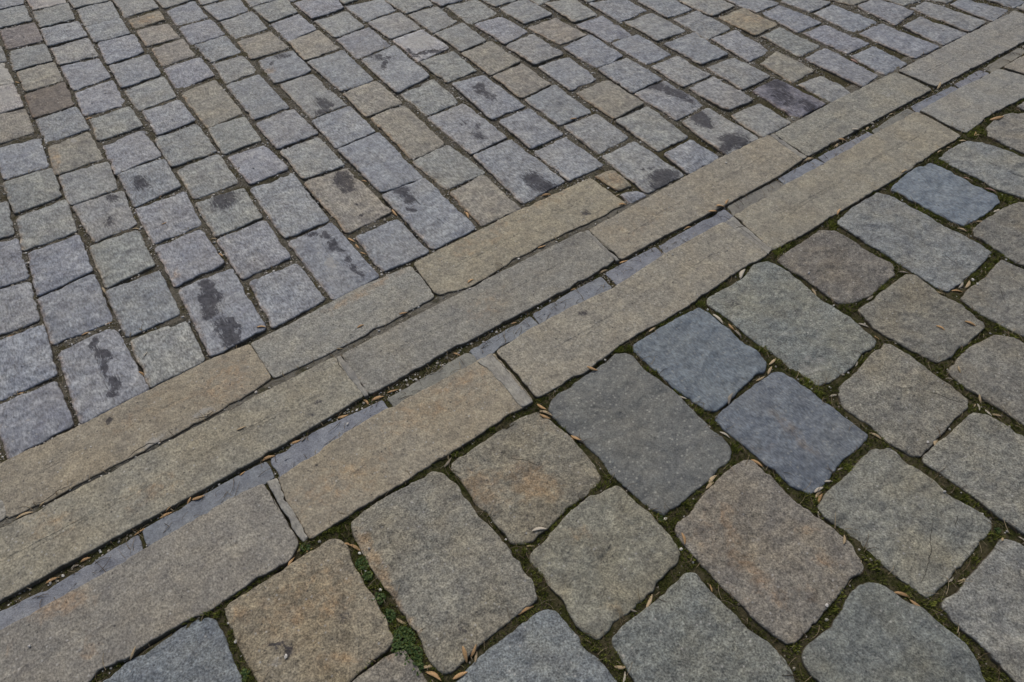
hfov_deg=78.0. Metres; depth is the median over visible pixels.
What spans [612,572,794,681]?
paving sett
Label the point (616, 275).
drain stone
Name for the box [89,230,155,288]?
paving cobble
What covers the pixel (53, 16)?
paving cobble
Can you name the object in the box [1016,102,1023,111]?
paving sett
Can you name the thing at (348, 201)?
paving cobble
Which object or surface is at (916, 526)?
paving sett
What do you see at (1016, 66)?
kerb slab
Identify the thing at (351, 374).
cement joint
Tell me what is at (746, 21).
paving cobble
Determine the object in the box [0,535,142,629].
drain stone
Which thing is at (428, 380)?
drain stone
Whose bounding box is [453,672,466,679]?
seed husk
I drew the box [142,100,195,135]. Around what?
paving cobble
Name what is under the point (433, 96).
paving cobble
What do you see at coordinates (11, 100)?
paving cobble
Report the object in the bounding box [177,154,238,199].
paving cobble
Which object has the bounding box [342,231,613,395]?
kerb slab
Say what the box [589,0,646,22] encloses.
paving cobble
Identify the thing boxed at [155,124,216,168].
paving cobble
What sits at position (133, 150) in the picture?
paving cobble
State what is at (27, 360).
paving cobble
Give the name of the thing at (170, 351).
paving cobble
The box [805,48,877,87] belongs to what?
paving cobble
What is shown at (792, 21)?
paving cobble
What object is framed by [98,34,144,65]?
paving cobble
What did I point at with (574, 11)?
paving cobble
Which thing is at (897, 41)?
paving cobble
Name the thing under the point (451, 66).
paving cobble
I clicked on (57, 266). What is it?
paving cobble
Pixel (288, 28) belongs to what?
paving cobble
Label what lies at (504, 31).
paving cobble
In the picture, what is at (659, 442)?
paving sett
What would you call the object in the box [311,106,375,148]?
paving cobble
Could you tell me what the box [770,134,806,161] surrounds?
cement joint
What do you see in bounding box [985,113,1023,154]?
paving sett
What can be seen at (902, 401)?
paving sett
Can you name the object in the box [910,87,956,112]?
drain stone
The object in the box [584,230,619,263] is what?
cement joint
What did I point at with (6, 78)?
paving cobble
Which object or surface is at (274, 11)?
paving cobble
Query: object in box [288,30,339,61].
paving cobble
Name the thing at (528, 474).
paving sett
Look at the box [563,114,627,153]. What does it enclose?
paving cobble
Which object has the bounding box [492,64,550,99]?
paving cobble
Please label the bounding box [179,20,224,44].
paving cobble
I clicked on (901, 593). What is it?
seed husk
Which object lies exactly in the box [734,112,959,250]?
kerb slab
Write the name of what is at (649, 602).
seed husk
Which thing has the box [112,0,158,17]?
paving cobble
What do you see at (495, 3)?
paving cobble
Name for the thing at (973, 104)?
kerb slab
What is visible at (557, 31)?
paving cobble
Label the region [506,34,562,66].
paving cobble
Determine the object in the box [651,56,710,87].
paving cobble
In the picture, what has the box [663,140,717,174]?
paving cobble
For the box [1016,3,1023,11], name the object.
paving cobble
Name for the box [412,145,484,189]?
paving cobble
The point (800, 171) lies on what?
drain stone
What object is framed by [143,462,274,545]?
drain stone
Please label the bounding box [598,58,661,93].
paving cobble
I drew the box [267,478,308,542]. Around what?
cement joint
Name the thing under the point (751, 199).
drain stone
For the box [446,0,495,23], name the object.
paving cobble
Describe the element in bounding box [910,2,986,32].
paving cobble
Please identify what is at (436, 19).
paving cobble
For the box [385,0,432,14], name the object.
paving cobble
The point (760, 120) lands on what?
paving cobble
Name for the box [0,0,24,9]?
paving cobble
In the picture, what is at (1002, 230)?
paving sett
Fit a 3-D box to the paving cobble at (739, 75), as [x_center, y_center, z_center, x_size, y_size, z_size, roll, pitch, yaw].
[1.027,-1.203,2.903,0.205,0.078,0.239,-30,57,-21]
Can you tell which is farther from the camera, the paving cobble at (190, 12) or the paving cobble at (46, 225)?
the paving cobble at (190, 12)
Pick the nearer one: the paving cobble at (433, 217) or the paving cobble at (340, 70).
the paving cobble at (433, 217)
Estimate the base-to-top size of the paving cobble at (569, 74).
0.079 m
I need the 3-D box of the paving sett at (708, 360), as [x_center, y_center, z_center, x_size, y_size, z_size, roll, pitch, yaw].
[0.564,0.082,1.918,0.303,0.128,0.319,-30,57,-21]
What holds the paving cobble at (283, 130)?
on the ground at (986, 548)
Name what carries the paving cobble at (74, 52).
on the ground at (986, 548)
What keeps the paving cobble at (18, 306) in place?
on the ground at (986, 548)
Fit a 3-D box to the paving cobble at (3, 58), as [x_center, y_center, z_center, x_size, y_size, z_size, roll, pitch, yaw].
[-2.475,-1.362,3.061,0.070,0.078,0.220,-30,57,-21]
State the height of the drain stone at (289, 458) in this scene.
0.080 m
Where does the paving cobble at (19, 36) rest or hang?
on the ground at (986, 548)
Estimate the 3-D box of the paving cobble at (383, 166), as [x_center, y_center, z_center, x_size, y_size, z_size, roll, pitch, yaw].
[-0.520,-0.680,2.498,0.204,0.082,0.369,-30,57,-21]
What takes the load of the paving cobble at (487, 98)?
on the ground at (986, 548)
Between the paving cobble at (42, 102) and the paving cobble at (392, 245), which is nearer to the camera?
the paving cobble at (392, 245)
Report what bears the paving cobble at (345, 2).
on the ground at (986, 548)
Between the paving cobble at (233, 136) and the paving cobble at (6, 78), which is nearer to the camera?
the paving cobble at (233, 136)
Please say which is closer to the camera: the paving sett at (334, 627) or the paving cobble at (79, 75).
the paving sett at (334, 627)
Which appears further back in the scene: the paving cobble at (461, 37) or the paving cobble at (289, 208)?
the paving cobble at (461, 37)
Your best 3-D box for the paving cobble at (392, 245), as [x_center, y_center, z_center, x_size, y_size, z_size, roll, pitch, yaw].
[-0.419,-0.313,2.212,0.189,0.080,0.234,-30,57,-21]
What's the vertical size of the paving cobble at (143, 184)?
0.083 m
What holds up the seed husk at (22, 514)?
on the ground at (986, 548)
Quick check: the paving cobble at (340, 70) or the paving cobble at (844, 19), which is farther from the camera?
the paving cobble at (844, 19)
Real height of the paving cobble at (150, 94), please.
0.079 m
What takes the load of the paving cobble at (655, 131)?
on the ground at (986, 548)
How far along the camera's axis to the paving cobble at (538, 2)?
3.34 m
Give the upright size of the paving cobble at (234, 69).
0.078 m
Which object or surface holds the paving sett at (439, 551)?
on the ground at (986, 548)
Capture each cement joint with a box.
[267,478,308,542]
[336,356,368,398]
[478,354,532,407]
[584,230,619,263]
[725,217,771,254]
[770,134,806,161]
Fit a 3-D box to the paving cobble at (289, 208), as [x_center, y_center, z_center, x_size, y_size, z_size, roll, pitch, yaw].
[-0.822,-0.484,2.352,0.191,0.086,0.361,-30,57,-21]
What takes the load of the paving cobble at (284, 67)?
on the ground at (986, 548)
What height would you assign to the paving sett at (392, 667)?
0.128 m
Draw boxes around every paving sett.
[103,617,241,681]
[225,538,394,681]
[351,471,537,674]
[353,649,426,681]
[451,412,600,545]
[456,609,616,681]
[529,486,679,639]
[548,353,731,516]
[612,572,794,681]
[632,308,766,412]
[674,460,863,645]
[706,261,875,385]
[714,372,867,494]
[777,230,894,304]
[800,582,984,681]
[816,448,991,597]
[837,193,991,292]
[838,344,967,457]
[857,274,984,363]
[890,163,999,227]
[921,413,1023,535]
[938,141,1023,199]
[939,539,1023,681]
[946,335,1023,425]
[960,260,1023,336]
[972,202,1023,268]
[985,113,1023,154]
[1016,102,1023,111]
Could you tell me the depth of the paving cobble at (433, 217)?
2.27 m
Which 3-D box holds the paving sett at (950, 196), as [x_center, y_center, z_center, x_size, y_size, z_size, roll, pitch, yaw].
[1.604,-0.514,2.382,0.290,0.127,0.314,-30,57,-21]
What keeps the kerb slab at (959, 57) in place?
on the ground at (986, 548)
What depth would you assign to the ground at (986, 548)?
2.04 m
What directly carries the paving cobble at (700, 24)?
on the ground at (986, 548)
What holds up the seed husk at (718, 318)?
on the moss
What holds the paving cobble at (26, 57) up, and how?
on the ground at (986, 548)
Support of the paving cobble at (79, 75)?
on the ground at (986, 548)
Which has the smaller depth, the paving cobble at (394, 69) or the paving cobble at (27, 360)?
the paving cobble at (27, 360)
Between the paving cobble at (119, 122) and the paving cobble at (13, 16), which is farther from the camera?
the paving cobble at (13, 16)
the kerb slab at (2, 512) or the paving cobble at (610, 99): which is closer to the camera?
the kerb slab at (2, 512)
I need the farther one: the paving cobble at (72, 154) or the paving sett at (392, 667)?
the paving cobble at (72, 154)
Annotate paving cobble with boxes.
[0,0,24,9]
[0,5,32,28]
[0,22,43,49]
[0,46,6,62]
[0,63,14,85]
[0,84,24,113]
[0,109,33,144]
[0,139,48,180]
[0,201,15,239]
[0,238,29,288]
[0,282,40,336]
[0,325,58,401]
[0,382,74,458]
[3,168,62,214]
[9,44,52,71]
[16,62,62,92]
[16,200,77,251]
[24,82,74,118]
[26,0,65,9]
[28,235,94,297]
[32,3,75,28]
[35,107,89,141]
[38,274,112,345]
[40,21,87,47]
[48,132,102,175]
[51,38,98,66]
[58,162,117,205]
[58,329,149,423]
[60,59,110,90]
[67,0,108,9]
[72,191,137,242]
[75,80,124,117]
[76,1,119,26]
[85,18,129,43]
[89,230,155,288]
[90,107,143,141]
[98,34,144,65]
[103,131,161,176]
[105,271,179,337]
[109,54,160,89]
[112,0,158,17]
[118,159,181,207]
[124,77,175,110]
[128,11,165,28]
[130,321,205,387]
[135,192,200,243]
[137,24,179,46]
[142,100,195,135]
[152,39,194,66]
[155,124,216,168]
[155,230,225,287]
[156,0,195,9]
[164,58,214,88]
[167,1,207,25]
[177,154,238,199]
[178,269,266,358]
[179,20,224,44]
[181,80,241,127]
[195,36,240,62]
[195,188,262,237]
[197,0,218,5]
[203,0,247,21]
[208,117,261,154]
[213,56,255,83]
[217,221,291,280]
[220,11,267,38]
[226,75,289,120]
[228,146,288,185]
[237,31,289,59]
[245,0,275,6]
[249,264,325,328]
[250,173,328,239]
[252,0,297,23]
[256,109,318,149]
[258,51,310,83]
[271,14,315,40]
[279,74,344,118]
[280,137,344,180]
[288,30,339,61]
[288,223,379,299]
[294,0,343,20]
[304,169,391,233]
[308,50,372,92]
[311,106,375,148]
[314,12,363,37]
[336,27,389,58]
[338,132,422,193]
[339,0,357,6]
[343,81,401,117]
[345,0,394,21]
[356,219,429,272]
[361,45,429,93]
[368,12,419,39]
[371,106,443,159]
[382,178,474,250]
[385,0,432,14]
[393,30,448,61]
[401,79,457,115]
[408,7,456,33]
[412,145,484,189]
[420,51,476,83]
[427,104,506,155]
[429,0,462,7]
[435,23,485,52]
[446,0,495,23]
[450,175,520,226]
[452,75,524,120]
[461,41,520,76]
[473,140,564,204]
[474,17,527,45]
[481,0,516,7]
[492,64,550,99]
[499,109,562,149]
[500,0,551,24]
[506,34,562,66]
[525,85,590,125]
[528,18,586,44]
[530,0,549,5]
[534,137,602,182]
[538,58,595,91]
[545,0,596,23]
[563,35,622,67]
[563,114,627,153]
[576,16,630,42]
[576,80,643,119]
[581,0,595,2]
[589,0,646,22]
[594,170,631,191]
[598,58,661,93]
[602,142,683,193]
[611,35,670,64]
[615,107,687,151]
[620,191,645,203]
[625,13,684,41]
[634,81,702,121]
[637,0,691,18]
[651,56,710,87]
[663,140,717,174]
[664,32,727,65]
[673,11,729,39]
[679,0,734,16]
[681,108,757,155]
[688,77,752,111]
[707,58,769,90]
[711,30,767,62]
[718,8,777,36]
[726,0,778,12]
[731,104,790,136]
[752,79,824,116]
[760,51,813,83]
[761,27,819,56]
[763,5,820,32]
[781,0,830,12]
[798,76,849,102]
[803,25,868,53]
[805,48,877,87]
[814,5,876,31]
[831,0,868,5]
[850,46,906,74]
[857,0,913,25]
[859,24,938,58]
[883,0,920,5]
[902,17,966,45]
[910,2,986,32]
[931,0,952,3]
[950,0,1007,21]
[985,0,1023,7]
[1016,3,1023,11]
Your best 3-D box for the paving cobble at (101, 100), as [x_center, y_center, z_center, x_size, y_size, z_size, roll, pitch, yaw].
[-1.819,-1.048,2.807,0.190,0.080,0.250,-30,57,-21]
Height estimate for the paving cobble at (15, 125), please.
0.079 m
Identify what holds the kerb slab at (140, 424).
on the ground at (986, 548)
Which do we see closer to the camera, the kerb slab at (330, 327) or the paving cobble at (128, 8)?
the kerb slab at (330, 327)
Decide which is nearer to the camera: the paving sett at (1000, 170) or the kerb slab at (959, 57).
the paving sett at (1000, 170)
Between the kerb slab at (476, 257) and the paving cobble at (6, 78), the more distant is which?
the paving cobble at (6, 78)
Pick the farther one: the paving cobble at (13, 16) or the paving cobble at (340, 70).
the paving cobble at (13, 16)
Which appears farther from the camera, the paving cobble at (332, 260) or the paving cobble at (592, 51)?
the paving cobble at (592, 51)
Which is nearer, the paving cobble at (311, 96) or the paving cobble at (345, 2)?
the paving cobble at (311, 96)
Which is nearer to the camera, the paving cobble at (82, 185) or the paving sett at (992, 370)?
the paving sett at (992, 370)
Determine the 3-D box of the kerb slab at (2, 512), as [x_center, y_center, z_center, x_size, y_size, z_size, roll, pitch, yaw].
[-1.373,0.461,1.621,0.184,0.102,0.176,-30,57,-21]
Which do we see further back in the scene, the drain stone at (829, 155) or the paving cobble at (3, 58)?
the paving cobble at (3, 58)
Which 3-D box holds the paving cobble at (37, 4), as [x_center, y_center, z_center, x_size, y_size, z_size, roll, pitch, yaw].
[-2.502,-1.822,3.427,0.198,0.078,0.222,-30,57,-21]
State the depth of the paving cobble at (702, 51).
3.00 m
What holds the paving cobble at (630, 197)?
on the ground at (986, 548)
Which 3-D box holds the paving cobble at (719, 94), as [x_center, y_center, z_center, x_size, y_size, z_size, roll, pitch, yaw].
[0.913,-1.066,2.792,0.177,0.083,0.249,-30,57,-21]
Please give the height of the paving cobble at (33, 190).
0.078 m
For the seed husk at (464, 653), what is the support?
on the paving sett at (439, 551)
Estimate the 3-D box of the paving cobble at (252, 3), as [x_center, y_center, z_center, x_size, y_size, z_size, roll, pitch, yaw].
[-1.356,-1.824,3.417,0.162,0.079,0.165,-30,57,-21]
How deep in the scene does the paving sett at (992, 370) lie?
1.82 m
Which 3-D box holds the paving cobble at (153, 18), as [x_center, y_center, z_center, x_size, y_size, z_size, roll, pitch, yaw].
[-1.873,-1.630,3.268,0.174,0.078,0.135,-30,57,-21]
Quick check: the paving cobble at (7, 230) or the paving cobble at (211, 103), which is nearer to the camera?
the paving cobble at (7, 230)
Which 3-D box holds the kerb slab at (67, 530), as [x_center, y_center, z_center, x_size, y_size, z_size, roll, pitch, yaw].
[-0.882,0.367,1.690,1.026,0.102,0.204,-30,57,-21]
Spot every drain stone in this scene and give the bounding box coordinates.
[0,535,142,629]
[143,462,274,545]
[271,400,387,476]
[387,353,476,406]
[470,317,537,359]
[533,277,611,323]
[606,247,662,284]
[659,210,732,252]
[727,181,784,216]
[778,159,823,183]
[818,132,872,162]
[872,109,914,133]
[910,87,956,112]
[954,70,988,87]
[983,48,1023,71]
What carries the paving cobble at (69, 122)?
on the ground at (986, 548)
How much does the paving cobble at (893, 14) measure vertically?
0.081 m
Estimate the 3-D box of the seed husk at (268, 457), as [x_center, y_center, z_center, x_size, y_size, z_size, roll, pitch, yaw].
[-0.649,0.309,1.681,0.036,0.004,0.009,-21,68,-11]
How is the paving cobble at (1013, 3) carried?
on the ground at (986, 548)
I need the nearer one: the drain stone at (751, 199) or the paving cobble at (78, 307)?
the paving cobble at (78, 307)
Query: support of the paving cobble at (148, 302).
on the ground at (986, 548)
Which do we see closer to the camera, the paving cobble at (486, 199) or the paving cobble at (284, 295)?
the paving cobble at (284, 295)
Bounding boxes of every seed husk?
[16,512,31,518]
[262,455,273,460]
[372,396,383,400]
[426,671,440,680]
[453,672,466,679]
[462,646,467,662]
[518,606,533,614]
[532,527,545,530]
[614,666,625,669]
[646,595,651,606]
[713,314,722,323]
[728,393,732,404]
[739,269,744,278]
[894,591,909,597]
[990,116,1003,120]
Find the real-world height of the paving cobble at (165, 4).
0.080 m
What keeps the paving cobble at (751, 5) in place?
on the ground at (986, 548)
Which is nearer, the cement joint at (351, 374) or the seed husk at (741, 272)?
the cement joint at (351, 374)
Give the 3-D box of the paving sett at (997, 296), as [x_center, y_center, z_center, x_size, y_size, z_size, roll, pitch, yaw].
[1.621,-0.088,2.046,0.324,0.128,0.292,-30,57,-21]
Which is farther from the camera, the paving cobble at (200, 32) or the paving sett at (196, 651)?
the paving cobble at (200, 32)
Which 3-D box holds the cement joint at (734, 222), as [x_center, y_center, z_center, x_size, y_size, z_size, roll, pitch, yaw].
[0.829,-0.356,2.218,0.059,0.052,0.209,-30,57,-21]
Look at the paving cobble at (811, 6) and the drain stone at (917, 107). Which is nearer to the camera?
the drain stone at (917, 107)
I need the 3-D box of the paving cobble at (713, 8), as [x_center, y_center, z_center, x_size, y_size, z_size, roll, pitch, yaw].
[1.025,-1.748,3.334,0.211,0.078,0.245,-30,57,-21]
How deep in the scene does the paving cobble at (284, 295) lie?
2.04 m
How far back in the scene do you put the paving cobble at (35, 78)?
2.89 m
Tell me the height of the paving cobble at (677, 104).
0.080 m
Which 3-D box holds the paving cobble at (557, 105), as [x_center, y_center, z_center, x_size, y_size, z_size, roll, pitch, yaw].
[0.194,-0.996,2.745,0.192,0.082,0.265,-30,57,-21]
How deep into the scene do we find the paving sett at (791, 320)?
1.95 m
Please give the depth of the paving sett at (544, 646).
1.37 m
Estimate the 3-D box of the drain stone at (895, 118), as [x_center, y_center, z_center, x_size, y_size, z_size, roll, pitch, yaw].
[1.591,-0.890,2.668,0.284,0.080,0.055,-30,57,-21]
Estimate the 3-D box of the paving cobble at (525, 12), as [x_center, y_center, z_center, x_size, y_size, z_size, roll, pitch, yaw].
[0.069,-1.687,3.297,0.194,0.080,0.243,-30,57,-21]
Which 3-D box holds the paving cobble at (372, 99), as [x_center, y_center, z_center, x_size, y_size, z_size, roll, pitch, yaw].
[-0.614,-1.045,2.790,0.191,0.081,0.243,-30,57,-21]
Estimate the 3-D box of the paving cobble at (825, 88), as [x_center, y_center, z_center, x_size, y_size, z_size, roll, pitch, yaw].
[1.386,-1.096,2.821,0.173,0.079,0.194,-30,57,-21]
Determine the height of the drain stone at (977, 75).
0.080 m
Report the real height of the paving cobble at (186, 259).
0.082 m
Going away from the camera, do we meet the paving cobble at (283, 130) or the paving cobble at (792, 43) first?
the paving cobble at (283, 130)
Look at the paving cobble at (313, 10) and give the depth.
3.30 m
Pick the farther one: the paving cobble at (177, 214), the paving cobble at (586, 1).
the paving cobble at (586, 1)
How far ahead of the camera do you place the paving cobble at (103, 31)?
3.16 m
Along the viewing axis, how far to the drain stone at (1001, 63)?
2.94 m
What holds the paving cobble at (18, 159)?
on the ground at (986, 548)
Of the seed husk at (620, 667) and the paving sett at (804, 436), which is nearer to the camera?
the seed husk at (620, 667)
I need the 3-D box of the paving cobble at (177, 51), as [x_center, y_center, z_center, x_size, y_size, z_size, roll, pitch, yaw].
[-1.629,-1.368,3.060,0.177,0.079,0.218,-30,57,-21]
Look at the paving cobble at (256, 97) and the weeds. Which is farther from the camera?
the paving cobble at (256, 97)
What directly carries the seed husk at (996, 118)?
on the paving sett at (1007, 130)
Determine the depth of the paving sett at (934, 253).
2.18 m
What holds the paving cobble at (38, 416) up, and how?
on the ground at (986, 548)
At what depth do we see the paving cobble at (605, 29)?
3.14 m
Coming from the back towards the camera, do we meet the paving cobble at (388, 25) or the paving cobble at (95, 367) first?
the paving cobble at (388, 25)
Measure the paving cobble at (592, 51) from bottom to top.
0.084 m
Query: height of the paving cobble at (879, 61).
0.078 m
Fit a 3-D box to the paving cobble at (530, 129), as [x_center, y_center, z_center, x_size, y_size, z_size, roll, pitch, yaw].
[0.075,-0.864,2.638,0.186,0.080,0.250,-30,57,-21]
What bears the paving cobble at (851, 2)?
on the ground at (986, 548)
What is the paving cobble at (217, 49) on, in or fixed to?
on the ground at (986, 548)
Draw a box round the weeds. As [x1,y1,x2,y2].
[240,516,1001,681]
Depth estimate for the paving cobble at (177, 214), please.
2.28 m
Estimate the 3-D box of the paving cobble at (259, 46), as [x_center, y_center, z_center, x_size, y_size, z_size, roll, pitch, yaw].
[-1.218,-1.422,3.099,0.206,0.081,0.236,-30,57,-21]
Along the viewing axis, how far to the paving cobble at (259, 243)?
2.17 m
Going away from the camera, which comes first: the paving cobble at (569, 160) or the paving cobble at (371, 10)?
the paving cobble at (569, 160)
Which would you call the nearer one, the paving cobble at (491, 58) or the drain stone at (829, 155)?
the drain stone at (829, 155)
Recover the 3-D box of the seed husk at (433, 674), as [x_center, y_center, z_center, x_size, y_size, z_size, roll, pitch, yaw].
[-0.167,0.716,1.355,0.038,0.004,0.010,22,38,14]
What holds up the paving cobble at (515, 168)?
on the ground at (986, 548)
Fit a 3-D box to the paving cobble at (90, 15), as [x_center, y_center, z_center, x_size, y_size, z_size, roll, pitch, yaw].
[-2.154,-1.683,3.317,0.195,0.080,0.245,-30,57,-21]
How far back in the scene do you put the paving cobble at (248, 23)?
3.19 m
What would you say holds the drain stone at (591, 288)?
on the ground at (986, 548)
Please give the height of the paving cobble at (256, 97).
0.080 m
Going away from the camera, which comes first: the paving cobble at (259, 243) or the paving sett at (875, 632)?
the paving sett at (875, 632)
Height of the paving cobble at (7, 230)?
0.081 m
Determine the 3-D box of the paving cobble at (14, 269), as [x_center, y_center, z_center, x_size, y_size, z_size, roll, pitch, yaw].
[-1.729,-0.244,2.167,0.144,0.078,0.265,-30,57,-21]
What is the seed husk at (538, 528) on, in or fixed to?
on the paving sett at (528, 474)
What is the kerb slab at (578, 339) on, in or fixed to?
on the ground at (986, 548)
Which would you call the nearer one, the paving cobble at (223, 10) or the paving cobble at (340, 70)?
the paving cobble at (340, 70)
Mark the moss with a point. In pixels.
(972, 132)
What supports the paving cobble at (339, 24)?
on the ground at (986, 548)
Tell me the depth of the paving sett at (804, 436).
1.72 m
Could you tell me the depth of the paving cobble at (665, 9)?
3.28 m
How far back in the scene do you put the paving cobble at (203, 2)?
3.36 m
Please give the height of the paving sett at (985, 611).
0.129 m
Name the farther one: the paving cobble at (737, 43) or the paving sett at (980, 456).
the paving cobble at (737, 43)
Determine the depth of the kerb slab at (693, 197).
2.33 m
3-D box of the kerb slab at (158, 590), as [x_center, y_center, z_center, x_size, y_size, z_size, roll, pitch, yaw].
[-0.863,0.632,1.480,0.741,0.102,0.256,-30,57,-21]
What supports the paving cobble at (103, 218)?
on the ground at (986, 548)
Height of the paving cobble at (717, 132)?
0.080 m
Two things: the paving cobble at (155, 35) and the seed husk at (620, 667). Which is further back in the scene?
the paving cobble at (155, 35)
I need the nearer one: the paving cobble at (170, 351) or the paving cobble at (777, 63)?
the paving cobble at (170, 351)
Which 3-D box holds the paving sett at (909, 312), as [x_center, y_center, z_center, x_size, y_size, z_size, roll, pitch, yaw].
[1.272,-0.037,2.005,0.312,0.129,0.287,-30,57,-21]
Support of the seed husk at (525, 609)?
on the moss
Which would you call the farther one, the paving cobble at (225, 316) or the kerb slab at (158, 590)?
the paving cobble at (225, 316)
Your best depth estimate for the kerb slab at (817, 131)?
2.66 m
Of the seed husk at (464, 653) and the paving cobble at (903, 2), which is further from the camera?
the paving cobble at (903, 2)
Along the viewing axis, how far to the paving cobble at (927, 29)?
3.10 m
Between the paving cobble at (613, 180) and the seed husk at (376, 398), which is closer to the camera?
the seed husk at (376, 398)
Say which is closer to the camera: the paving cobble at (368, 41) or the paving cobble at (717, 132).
the paving cobble at (717, 132)
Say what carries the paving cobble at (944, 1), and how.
on the ground at (986, 548)
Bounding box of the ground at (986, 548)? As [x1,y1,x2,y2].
[0,0,1023,681]
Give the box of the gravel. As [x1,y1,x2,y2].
[0,0,1023,681]
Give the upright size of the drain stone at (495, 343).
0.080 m
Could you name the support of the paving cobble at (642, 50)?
on the ground at (986, 548)
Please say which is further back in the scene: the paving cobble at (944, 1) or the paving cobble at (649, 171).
the paving cobble at (944, 1)
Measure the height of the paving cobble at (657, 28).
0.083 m
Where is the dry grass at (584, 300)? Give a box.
[0,0,1023,681]
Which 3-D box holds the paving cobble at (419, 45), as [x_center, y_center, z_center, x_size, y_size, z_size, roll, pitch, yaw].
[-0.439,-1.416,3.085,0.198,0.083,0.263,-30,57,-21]
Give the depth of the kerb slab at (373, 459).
1.69 m
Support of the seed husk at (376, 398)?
on the ground at (986, 548)
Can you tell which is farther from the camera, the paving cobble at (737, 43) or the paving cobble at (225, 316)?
the paving cobble at (737, 43)
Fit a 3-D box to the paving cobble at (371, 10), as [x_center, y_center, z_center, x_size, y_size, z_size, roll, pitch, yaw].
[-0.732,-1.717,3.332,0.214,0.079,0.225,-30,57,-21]
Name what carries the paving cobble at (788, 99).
on the ground at (986, 548)
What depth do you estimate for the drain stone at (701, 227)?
2.23 m
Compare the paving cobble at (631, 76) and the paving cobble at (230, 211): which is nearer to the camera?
the paving cobble at (230, 211)
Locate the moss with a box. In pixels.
[2,0,1023,681]
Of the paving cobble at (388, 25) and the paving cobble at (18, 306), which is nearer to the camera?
the paving cobble at (18, 306)
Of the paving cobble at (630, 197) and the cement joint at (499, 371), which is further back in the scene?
the paving cobble at (630, 197)
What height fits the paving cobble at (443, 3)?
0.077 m
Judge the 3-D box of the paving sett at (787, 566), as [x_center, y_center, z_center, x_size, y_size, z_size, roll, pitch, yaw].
[0.611,0.521,1.567,0.337,0.130,0.381,-30,57,-21]
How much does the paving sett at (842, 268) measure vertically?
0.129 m
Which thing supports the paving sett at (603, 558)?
on the ground at (986, 548)
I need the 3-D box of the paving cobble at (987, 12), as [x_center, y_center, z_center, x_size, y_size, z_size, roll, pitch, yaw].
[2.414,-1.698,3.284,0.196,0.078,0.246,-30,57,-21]
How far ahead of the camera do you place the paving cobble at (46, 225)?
2.25 m
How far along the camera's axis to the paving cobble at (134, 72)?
2.91 m
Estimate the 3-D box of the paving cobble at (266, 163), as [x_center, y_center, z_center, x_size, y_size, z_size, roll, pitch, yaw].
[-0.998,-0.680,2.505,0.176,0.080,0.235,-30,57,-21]
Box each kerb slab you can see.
[0,344,271,518]
[0,357,363,603]
[0,484,298,681]
[0,500,6,521]
[251,266,434,378]
[279,354,532,539]
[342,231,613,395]
[414,178,624,295]
[496,222,766,398]
[589,135,801,260]
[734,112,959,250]
[775,72,930,157]
[898,11,1023,88]
[920,69,1023,133]
[1003,56,1023,74]
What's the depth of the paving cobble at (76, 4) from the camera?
3.35 m
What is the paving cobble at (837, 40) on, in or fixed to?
on the ground at (986, 548)
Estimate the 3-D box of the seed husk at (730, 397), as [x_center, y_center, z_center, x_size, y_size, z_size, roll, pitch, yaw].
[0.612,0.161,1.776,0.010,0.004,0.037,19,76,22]
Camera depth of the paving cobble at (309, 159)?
2.48 m
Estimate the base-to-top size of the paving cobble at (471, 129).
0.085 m
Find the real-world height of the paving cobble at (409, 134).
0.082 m
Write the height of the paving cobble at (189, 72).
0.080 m
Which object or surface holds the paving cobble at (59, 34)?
on the ground at (986, 548)

